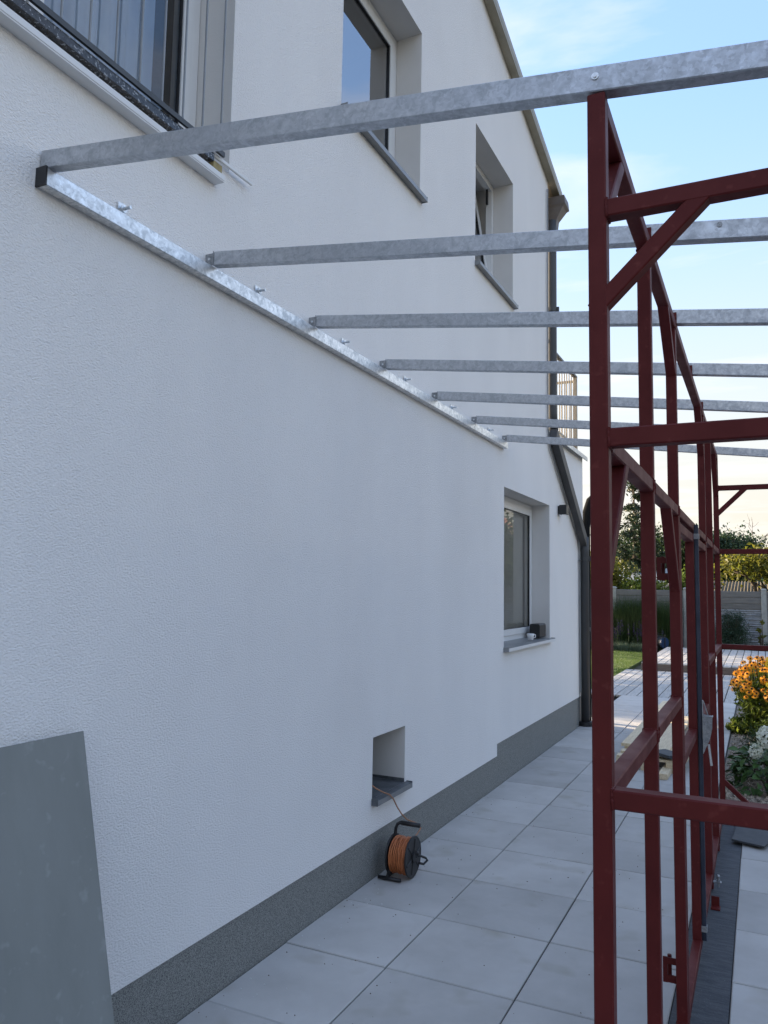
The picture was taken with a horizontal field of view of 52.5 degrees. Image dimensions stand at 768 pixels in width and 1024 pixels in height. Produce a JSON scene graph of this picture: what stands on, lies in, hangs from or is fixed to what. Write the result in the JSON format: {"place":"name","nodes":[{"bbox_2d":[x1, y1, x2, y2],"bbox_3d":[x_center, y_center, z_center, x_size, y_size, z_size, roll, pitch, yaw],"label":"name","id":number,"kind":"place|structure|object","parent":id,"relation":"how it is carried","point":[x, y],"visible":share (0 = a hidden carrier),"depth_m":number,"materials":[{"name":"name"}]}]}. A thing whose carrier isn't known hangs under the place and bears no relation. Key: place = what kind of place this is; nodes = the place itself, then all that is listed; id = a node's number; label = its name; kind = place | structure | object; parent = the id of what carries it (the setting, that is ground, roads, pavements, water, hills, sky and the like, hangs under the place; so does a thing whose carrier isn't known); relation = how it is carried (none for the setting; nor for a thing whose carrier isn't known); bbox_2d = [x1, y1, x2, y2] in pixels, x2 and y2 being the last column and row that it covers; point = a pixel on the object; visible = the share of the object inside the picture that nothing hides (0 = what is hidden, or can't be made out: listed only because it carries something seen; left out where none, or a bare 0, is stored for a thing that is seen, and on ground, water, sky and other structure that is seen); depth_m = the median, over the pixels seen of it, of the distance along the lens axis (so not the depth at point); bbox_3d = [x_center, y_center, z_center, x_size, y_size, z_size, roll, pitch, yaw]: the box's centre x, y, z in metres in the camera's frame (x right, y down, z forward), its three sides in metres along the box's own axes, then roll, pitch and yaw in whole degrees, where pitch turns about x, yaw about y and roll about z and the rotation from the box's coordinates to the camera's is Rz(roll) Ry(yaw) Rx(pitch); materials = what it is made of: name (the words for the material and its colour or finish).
{"place":"outdoors","nodes":[
{"label":"outdoors","id":0,"kind":"place"},
{"bbox_2d":[176,695,736,1023],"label":"patio","id":1,"kind":"structure","parent":0,"point":[532,972],"depth_m":3.94,"materials":[{"name":"grey tile"}]},
{"bbox_2d":[0,731,113,1023],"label":"leaning board","id":2,"kind":"object","parent":1,"relation":"on","point":[54,969],"visible":1,"depth_m":2.38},
{"bbox_2d":[372,785,427,882],"bbox_3d":[-0.028,1.844,4.642,0.619,0.641,0.293,3,-6,-17],"label":"cable reel","id":3,"kind":"object","parent":1,"relation":"on","point":[403,856],"visible":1,"depth_m":4.60,"materials":[{"name":"orange plastic"}]},
{"bbox_2d":[583,496,591,720],"bbox_3d":[2.773,1.243,10.430,0.281,3.046,0.140,2,-6,-12],"label":"side downpipe","id":4,"kind":"object","parent":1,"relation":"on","point":[586,515],"visible":0.27,"depth_m":10.44,"materials":[{"name":"metal"}]},
{"bbox_2d":[616,746,672,773],"bbox_3d":[2.768,2.479,7.987,0.565,0.120,1.140,-2,-6,26],"label":"pallet","id":5,"kind":"object","parent":1,"relation":"on","point":[666,760],"visible":0.15,"depth_m":7.48,"materials":[{"name":"beige wood"}]},
{"bbox_2d":[621,701,666,745],"bbox_3d":[3.448,2.639,9.883,0.230,0.117,4.201,-2,-6,25],"label":"plank","id":6,"kind":"object","parent":5,"relation":"on","point":[631,737],"visible":0.31,"depth_m":8.66,"materials":[{"name":"beige wood"}]},
{"bbox_2d":[659,716,687,749],"bbox_3d":[3.287,2.516,8.886,0.220,0.060,2.750,-2,-6,26],"label":"plank","id":7,"kind":"object","parent":5,"relation":"on","point":[665,742],"visible":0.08,"depth_m":8.41,"materials":[{"name":"beige wood"}]},
{"bbox_2d":[659,749,671,758],"bbox_3d":[2.726,2.327,7.487,0.200,0.028,0.269,3,-6,-22],"label":"paver","id":8,"kind":"object","parent":7,"relation":"on","point":[665,753],"visible":0.5,"depth_m":7.43,"materials":[{"name":"grey concrete"}]},
{"bbox_2d":[659,763,671,779],"bbox_3d":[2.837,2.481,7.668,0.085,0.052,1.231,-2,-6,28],"label":"bag","id":9,"kind":"object","parent":1,"relation":"on","point":[665,772],"visible":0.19,"depth_m":7.19,"materials":[{"name":"beige plastic"}]},
{"bbox_2d":[591,650,641,688],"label":"lawn","id":10,"kind":"structure","parent":0,"point":[632,666],"depth_m":19.48,"materials":[{"name":"plant"}]},
{"bbox_2d":[498,0,767,583],"label":"sky","id":11,"kind":"structure","parent":0,"point":[681,136],"materials":[{"name":"blue"}]},
{"bbox_2d":[657,598,685,652],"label":"ornamental grass","id":12,"kind":"object","parent":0,"point":[663,621],"depth_m":22.86,"materials":[{"name":"green plant"}]},
{"bbox_2d":[591,669,756,702],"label":"deck","id":13,"kind":"structure","parent":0,"point":[628,682],"depth_m":14.26,"materials":[{"name":"grey wood"}]},
{"bbox_2d":[591,613,761,716],"bbox_3d":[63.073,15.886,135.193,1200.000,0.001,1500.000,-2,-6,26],"label":"ground","id":14,"kind":"structure","parent":0,"point":[638,667],"depth_m":18.11,"materials":[{"name":"soil"}]},
{"bbox_2d":[0,0,587,1023],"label":"house","id":15,"kind":"structure","parent":14,"relation":"on","point":[276,598],"depth_m":3.68,"materials":[{"name":"paint"}]},
{"bbox_2d":[25,0,200,128],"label":"window","id":16,"kind":"structure","parent":15,"relation":"in","point":[76,13],"depth_m":3.40,"materials":[{"name":"plastic"}]},
{"bbox_2d":[35,165,507,448],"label":"beam","id":17,"kind":"structure","parent":15,"relation":"attached to","point":[68,192],"depth_m":3.35,"materials":[{"name":"metal"}]},
{"bbox_2d":[341,0,396,158],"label":"window","id":18,"kind":"structure","parent":15,"relation":"in","point":[369,51],"depth_m":5.29,"materials":[{"name":"glass"}]},
{"bbox_2d":[475,163,492,274],"bbox_3d":[0.749,-2.681,7.286,0.235,1.229,1.112,-2,-6,26],"label":"window","id":19,"kind":"structure","parent":15,"relation":"in","point":[487,260],"depth_m":7.70,"materials":[{"name":"white plastic"}]},
{"bbox_2d":[504,496,531,640],"bbox_3d":[1.261,0.583,7.987,0.087,1.462,1.716,-2,-6,26],"label":"window","id":20,"kind":"structure","parent":15,"relation":"in","point":[515,511],"depth_m":8.42,"materials":[{"name":"glass"}]},
{"bbox_2d":[527,633,535,639],"bbox_3d":[1.508,1.281,7.991,0.082,0.064,0.092,-2,-6,26],"label":"coffee cup","id":21,"kind":"object","parent":15,"relation":"on","point":[530,636],"visible":1,"depth_m":7.96,"materials":[{"name":"white ceramic"}]},
{"bbox_2d":[530,623,545,637],"bbox_3d":[1.671,1.287,8.461,0.110,0.145,0.263,-2,-6,26],"label":"portable speaker","id":22,"kind":"object","parent":15,"relation":"on","point":[538,630],"visible":0.85,"depth_m":8.36},
{"bbox_2d":[558,505,568,514],"bbox_3d":[2.094,-0.022,9.098,0.104,0.113,0.110,-2,-6,26],"label":"wall lamp","id":23,"kind":"object","parent":15,"relation":"attached to","point":[563,509],"visible":1,"depth_m":9.05,"materials":[{"name":"black plastic"}]},
{"bbox_2d":[557,353,577,449],"bbox_3d":[-0.473,-1.291,10.923,5.965,1.080,1.730,-2,-6,26],"label":"terrace railing","id":24,"kind":"object","parent":15,"relation":"on","point":[569,382],"visible":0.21,"depth_m":10.15,"materials":[{"name":"beige paint"}]},
{"bbox_2d":[548,195,591,726],"bbox_3d":[2.216,-0.495,9.480,0.330,6.295,1.796,-2,-6,26],"label":"downpipe","id":25,"kind":"object","parent":15,"relation":"attached to","point":[558,208],"visible":0.66,"depth_m":9.25,"materials":[{"name":"grey metal"}]},
{"bbox_2d":[590,551,639,588],"bbox_3d":[7.291,2.811,26.230,3.295,3.301,2.950,6,-7,-40],"label":"garden shrub","id":26,"kind":"object","parent":14,"relation":"on","point":[617,572],"visible":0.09,"depth_m":26.01,"materials":[{"name":"green plant"}]},
{"bbox_2d":[613,639,623,650],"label":"lavender","id":27,"kind":"object","parent":14,"relation":"on","point":[615,646],"visible":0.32,"depth_m":22.83,"materials":[{"name":"green plant"}]},
{"bbox_2d":[613,619,624,642],"bbox_3d":[6.982,3.663,23.183,0.361,0.969,0.565,1,-5,-1],"label":"purple perennial","id":28,"kind":"object","parent":14,"relation":"on","point":[618,630],"visible":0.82,"depth_m":23.23,"materials":[{"name":"green plant"}]},
{"bbox_2d":[613,592,641,645],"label":"ornamental grass","id":29,"kind":"object","parent":14,"relation":"on","point":[620,612],"depth_m":23.36,"materials":[{"name":"green plant"}]},
{"bbox_2d":[617,642,640,651],"bbox_3d":[7.131,3.926,22.725,0.811,0.363,0.855,5,-7,-35],"label":"lavender","id":30,"kind":"object","parent":14,"relation":"on","point":[629,647],"visible":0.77,"depth_m":22.58,"materials":[{"name":"green plant"}]},
{"bbox_2d":[625,621,641,643],"bbox_3d":[7.465,3.680,23.007,0.600,0.917,0.427,-2,-6,26],"label":"purple perennial","id":31,"kind":"object","parent":14,"relation":"on","point":[637,637],"visible":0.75,"depth_m":23.00,"materials":[{"name":"green plant"}]},
{"bbox_2d":[632,642,641,651],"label":"lavender","id":32,"kind":"object","parent":14,"relation":"on","point":[639,649],"visible":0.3,"depth_m":22.48,"materials":[{"name":"green plant"}]},
{"bbox_2d":[616,514,662,567],"bbox_3d":[12.096,2.734,38.432,6.488,5.956,5.823,-2,-6,26],"label":"broadleaf tree","id":33,"kind":"object","parent":14,"relation":"on","point":[622,542],"visible":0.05,"depth_m":37.93,"materials":[{"name":"green plant"}]},
{"bbox_2d":[614,480,665,583],"bbox_3d":[11.054,1.566,33.548,3.595,7.300,4.135,-2,-6,26],"label":"spruce tree","id":34,"kind":"object","parent":14,"relation":"on","point":[634,546],"visible":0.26,"depth_m":33.44,"materials":[{"name":"green plant"}]},
{"bbox_2d":[617,567,668,595],"bbox_3d":[8.372,3.085,25.374,1.983,2.637,2.112,1,-5,-3],"label":"garden shrub","id":35,"kind":"object","parent":14,"relation":"on","point":[635,584],"visible":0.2,"depth_m":25.23,"materials":[{"name":"green plant"}]},
{"bbox_2d":[619,568,668,607],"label":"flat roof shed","id":36,"kind":"structure","parent":14,"relation":"on","point":[632,575],"depth_m":31.73,"materials":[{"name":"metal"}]},
{"bbox_2d":[625,593,664,644],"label":"ornamental grass","id":37,"kind":"object","parent":14,"relation":"on","point":[638,617],"depth_m":23.20,"materials":[{"name":"green plant"}]},
{"bbox_2d":[657,633,668,650],"bbox_3d":[8.031,3.767,22.494,0.380,0.506,0.267,4,-6,-27],"label":"ball","id":38,"kind":"object","parent":14,"relation":"on","point":[662,642],"visible":0.85,"depth_m":22.42,"materials":[{"name":"blue plastic"}]},
{"bbox_2d":[637,523,725,582],"bbox_3d":[13.628,2.744,36.403,4.438,5.602,4.349,-2,-6,26],"label":"broadleaf tree","id":39,"kind":"object","parent":14,"relation":"on","point":[661,540],"visible":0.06,"depth_m":35.95,"materials":[{"name":"green plant"}]},
{"bbox_2d":[613,586,767,651],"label":"concrete fence","id":40,"kind":"object","parent":14,"relation":"on","point":[753,606],"visible":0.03,"depth_m":22.57,"materials":[{"name":"grey concrete"}]},
{"bbox_2d":[662,564,725,596],"bbox_3d":[10.056,3.065,25.500,2.141,2.772,2.042,-2,-6,26],"label":"garden shrub","id":41,"kind":"object","parent":14,"relation":"on","point":[683,580],"visible":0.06,"depth_m":25.33,"materials":[{"name":"green plant"}]},
{"bbox_2d":[641,647,767,676],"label":"raised deck","id":42,"kind":"structure","parent":14,"relation":"on","point":[732,660],"depth_m":18.08,"materials":[{"name":"grey wood"}]},
{"bbox_2d":[669,825,741,1023],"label":"felt strip","id":43,"kind":"object","parent":14,"relation":"on","point":[711,1002],"depth_m":3.80,"materials":[{"name":"grey fabric"}]},
{"bbox_2d":[587,92,767,1023],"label":"steel frame","id":44,"kind":"object","parent":43,"relation":"on","point":[702,807],"visible":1,"depth_m":2.21,"materials":[{"name":"red metal"}]},
{"bbox_2d":[40,40,767,172],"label":"roof beam","id":45,"kind":"structure","parent":44,"relation":"on","point":[722,65],"depth_m":1.94,"materials":[{"name":"metal"}]},
{"bbox_2d":[205,217,767,267],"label":"roof beam","id":46,"kind":"structure","parent":44,"relation":"attached to","point":[728,231],"depth_m":2.79,"materials":[{"name":"metal"}]},
{"bbox_2d":[309,308,767,328],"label":"roof beam","id":47,"kind":"structure","parent":44,"relation":"attached to","point":[719,317],"depth_m":3.57,"materials":[{"name":"metal"}]},
{"bbox_2d":[471,416,659,429],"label":"roof beam","id":48,"kind":"structure","parent":44,"relation":"attached to","point":[537,422],"depth_m":6.14,"materials":[{"name":"metal"}]},
{"bbox_2d":[380,359,767,377],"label":"roof beam","id":49,"kind":"structure","parent":44,"relation":"attached to","point":[698,369],"depth_m":4.37,"materials":[{"name":"metal"}]},
{"bbox_2d":[432,391,767,412],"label":"roof beam","id":50,"kind":"structure","parent":44,"relation":"attached to","point":[708,405],"depth_m":5.16,"materials":[{"name":"metal"}]},
{"bbox_2d":[502,435,767,457],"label":"roof beam","id":51,"kind":"structure","parent":44,"relation":"attached to","point":[749,452],"depth_m":6.64,"materials":[{"name":"metal"}]},
{"bbox_2d":[715,605,756,651],"bbox_3d":[9.834,3.321,22.020,1.328,1.455,1.230,-2,-6,26],"label":"mountain pine","id":52,"kind":"object","parent":14,"relation":"on","point":[733,634],"visible":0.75,"depth_m":21.87,"materials":[{"name":"green plant"}]},
{"bbox_2d":[713,542,767,631],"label":"fruit tree","id":53,"kind":"object","parent":14,"relation":"on","point":[745,566],"visible":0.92,"depth_m":25.07,"materials":[{"name":"green plant"}]},
{"bbox_2d":[713,520,767,581],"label":"broadleaf tree","id":54,"kind":"object","parent":14,"relation":"on","point":[727,539],"visible":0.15,"depth_m":35.86,"materials":[{"name":"green plant"}]},
{"bbox_2d":[719,705,767,803],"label":"gravel bed","id":55,"kind":"object","parent":14,"relation":"on","point":[730,744],"depth_m":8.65,"materials":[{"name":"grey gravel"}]},
{"bbox_2d":[725,715,758,734],"bbox_3d":[4.501,2.654,9.737,0.430,0.236,0.561,-2,-6,26],"label":"ground plant","id":56,"kind":"object","parent":55,"relation":"on","point":[734,724],"visible":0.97,"depth_m":9.64,"materials":[{"name":"green plant"}]},
{"bbox_2d":[725,725,767,795],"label":"hydrangea","id":57,"kind":"object","parent":55,"relation":"on","point":[753,749],"visible":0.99,"depth_m":6.87,"materials":[{"name":"green plant"}]},
{"bbox_2d":[729,656,767,730],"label":"coneflower bush","id":58,"kind":"object","parent":55,"relation":"on","point":[750,690],"visible":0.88,"depth_m":9.87,"materials":[{"name":"orange plant"}]},
{"bbox_2d":[734,718,767,750],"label":"shrub","id":59,"kind":"object","parent":55,"relation":"on","point":[752,738],"visible":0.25,"depth_m":8.41,"materials":[{"name":"green plant"}]},
{"bbox_2d":[748,712,767,731],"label":"shrub","id":60,"kind":"object","parent":55,"relation":"on","point":[760,724],"visible":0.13,"depth_m":9.15,"materials":[{"name":"green plant"}]},
{"bbox_2d":[764,657,767,694],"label":"yellow daisy","id":61,"kind":"object","parent":55,"relation":"on","point":[766,664],"visible":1,"depth_m":9.59,"materials":[{"name":"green plant"}]},
{"bbox_2d":[756,619,767,645],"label":"young tree","id":62,"kind":"object","parent":14,"relation":"on","point":[762,636],"visible":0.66,"depth_m":21.68,"materials":[{"name":"green plant"}]},
{"bbox_2d":[714,580,767,639],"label":"corrugated shed","id":63,"kind":"structure","parent":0,"point":[734,586],"depth_m":27.28,"materials":[{"name":"grey metal"}]},
{"bbox_2d":[727,743,765,777],"bbox_3d":[3.584,2.423,7.545,0.485,0.356,0.474,-2,-6,26],"label":"hydrangea","id":64,"kind":"object","parent":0,"point":[734,748],"visible":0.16,"depth_m":7.55,"materials":[{"name":"green plant"}]},
{"bbox_2d":[728,843,767,1023],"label":"patio inside frame","id":65,"kind":"object","parent":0,"point":[749,994],"visible":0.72,"depth_m":3.83,"materials":[{"name":"concrete"}]},
{"bbox_2d":[732,827,767,847],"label":"loose slab","id":66,"kind":"object","parent":65,"relation":"on","point":[754,837],"depth_m":5.41,"materials":[{"name":"grey concrete"}]},
{"bbox_2d":[730,515,767,580],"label":"bare tree","id":67,"kind":"object","parent":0,"point":[752,534],"visible":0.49,"depth_m":36.00,"materials":[{"name":"plant"}]}
]}

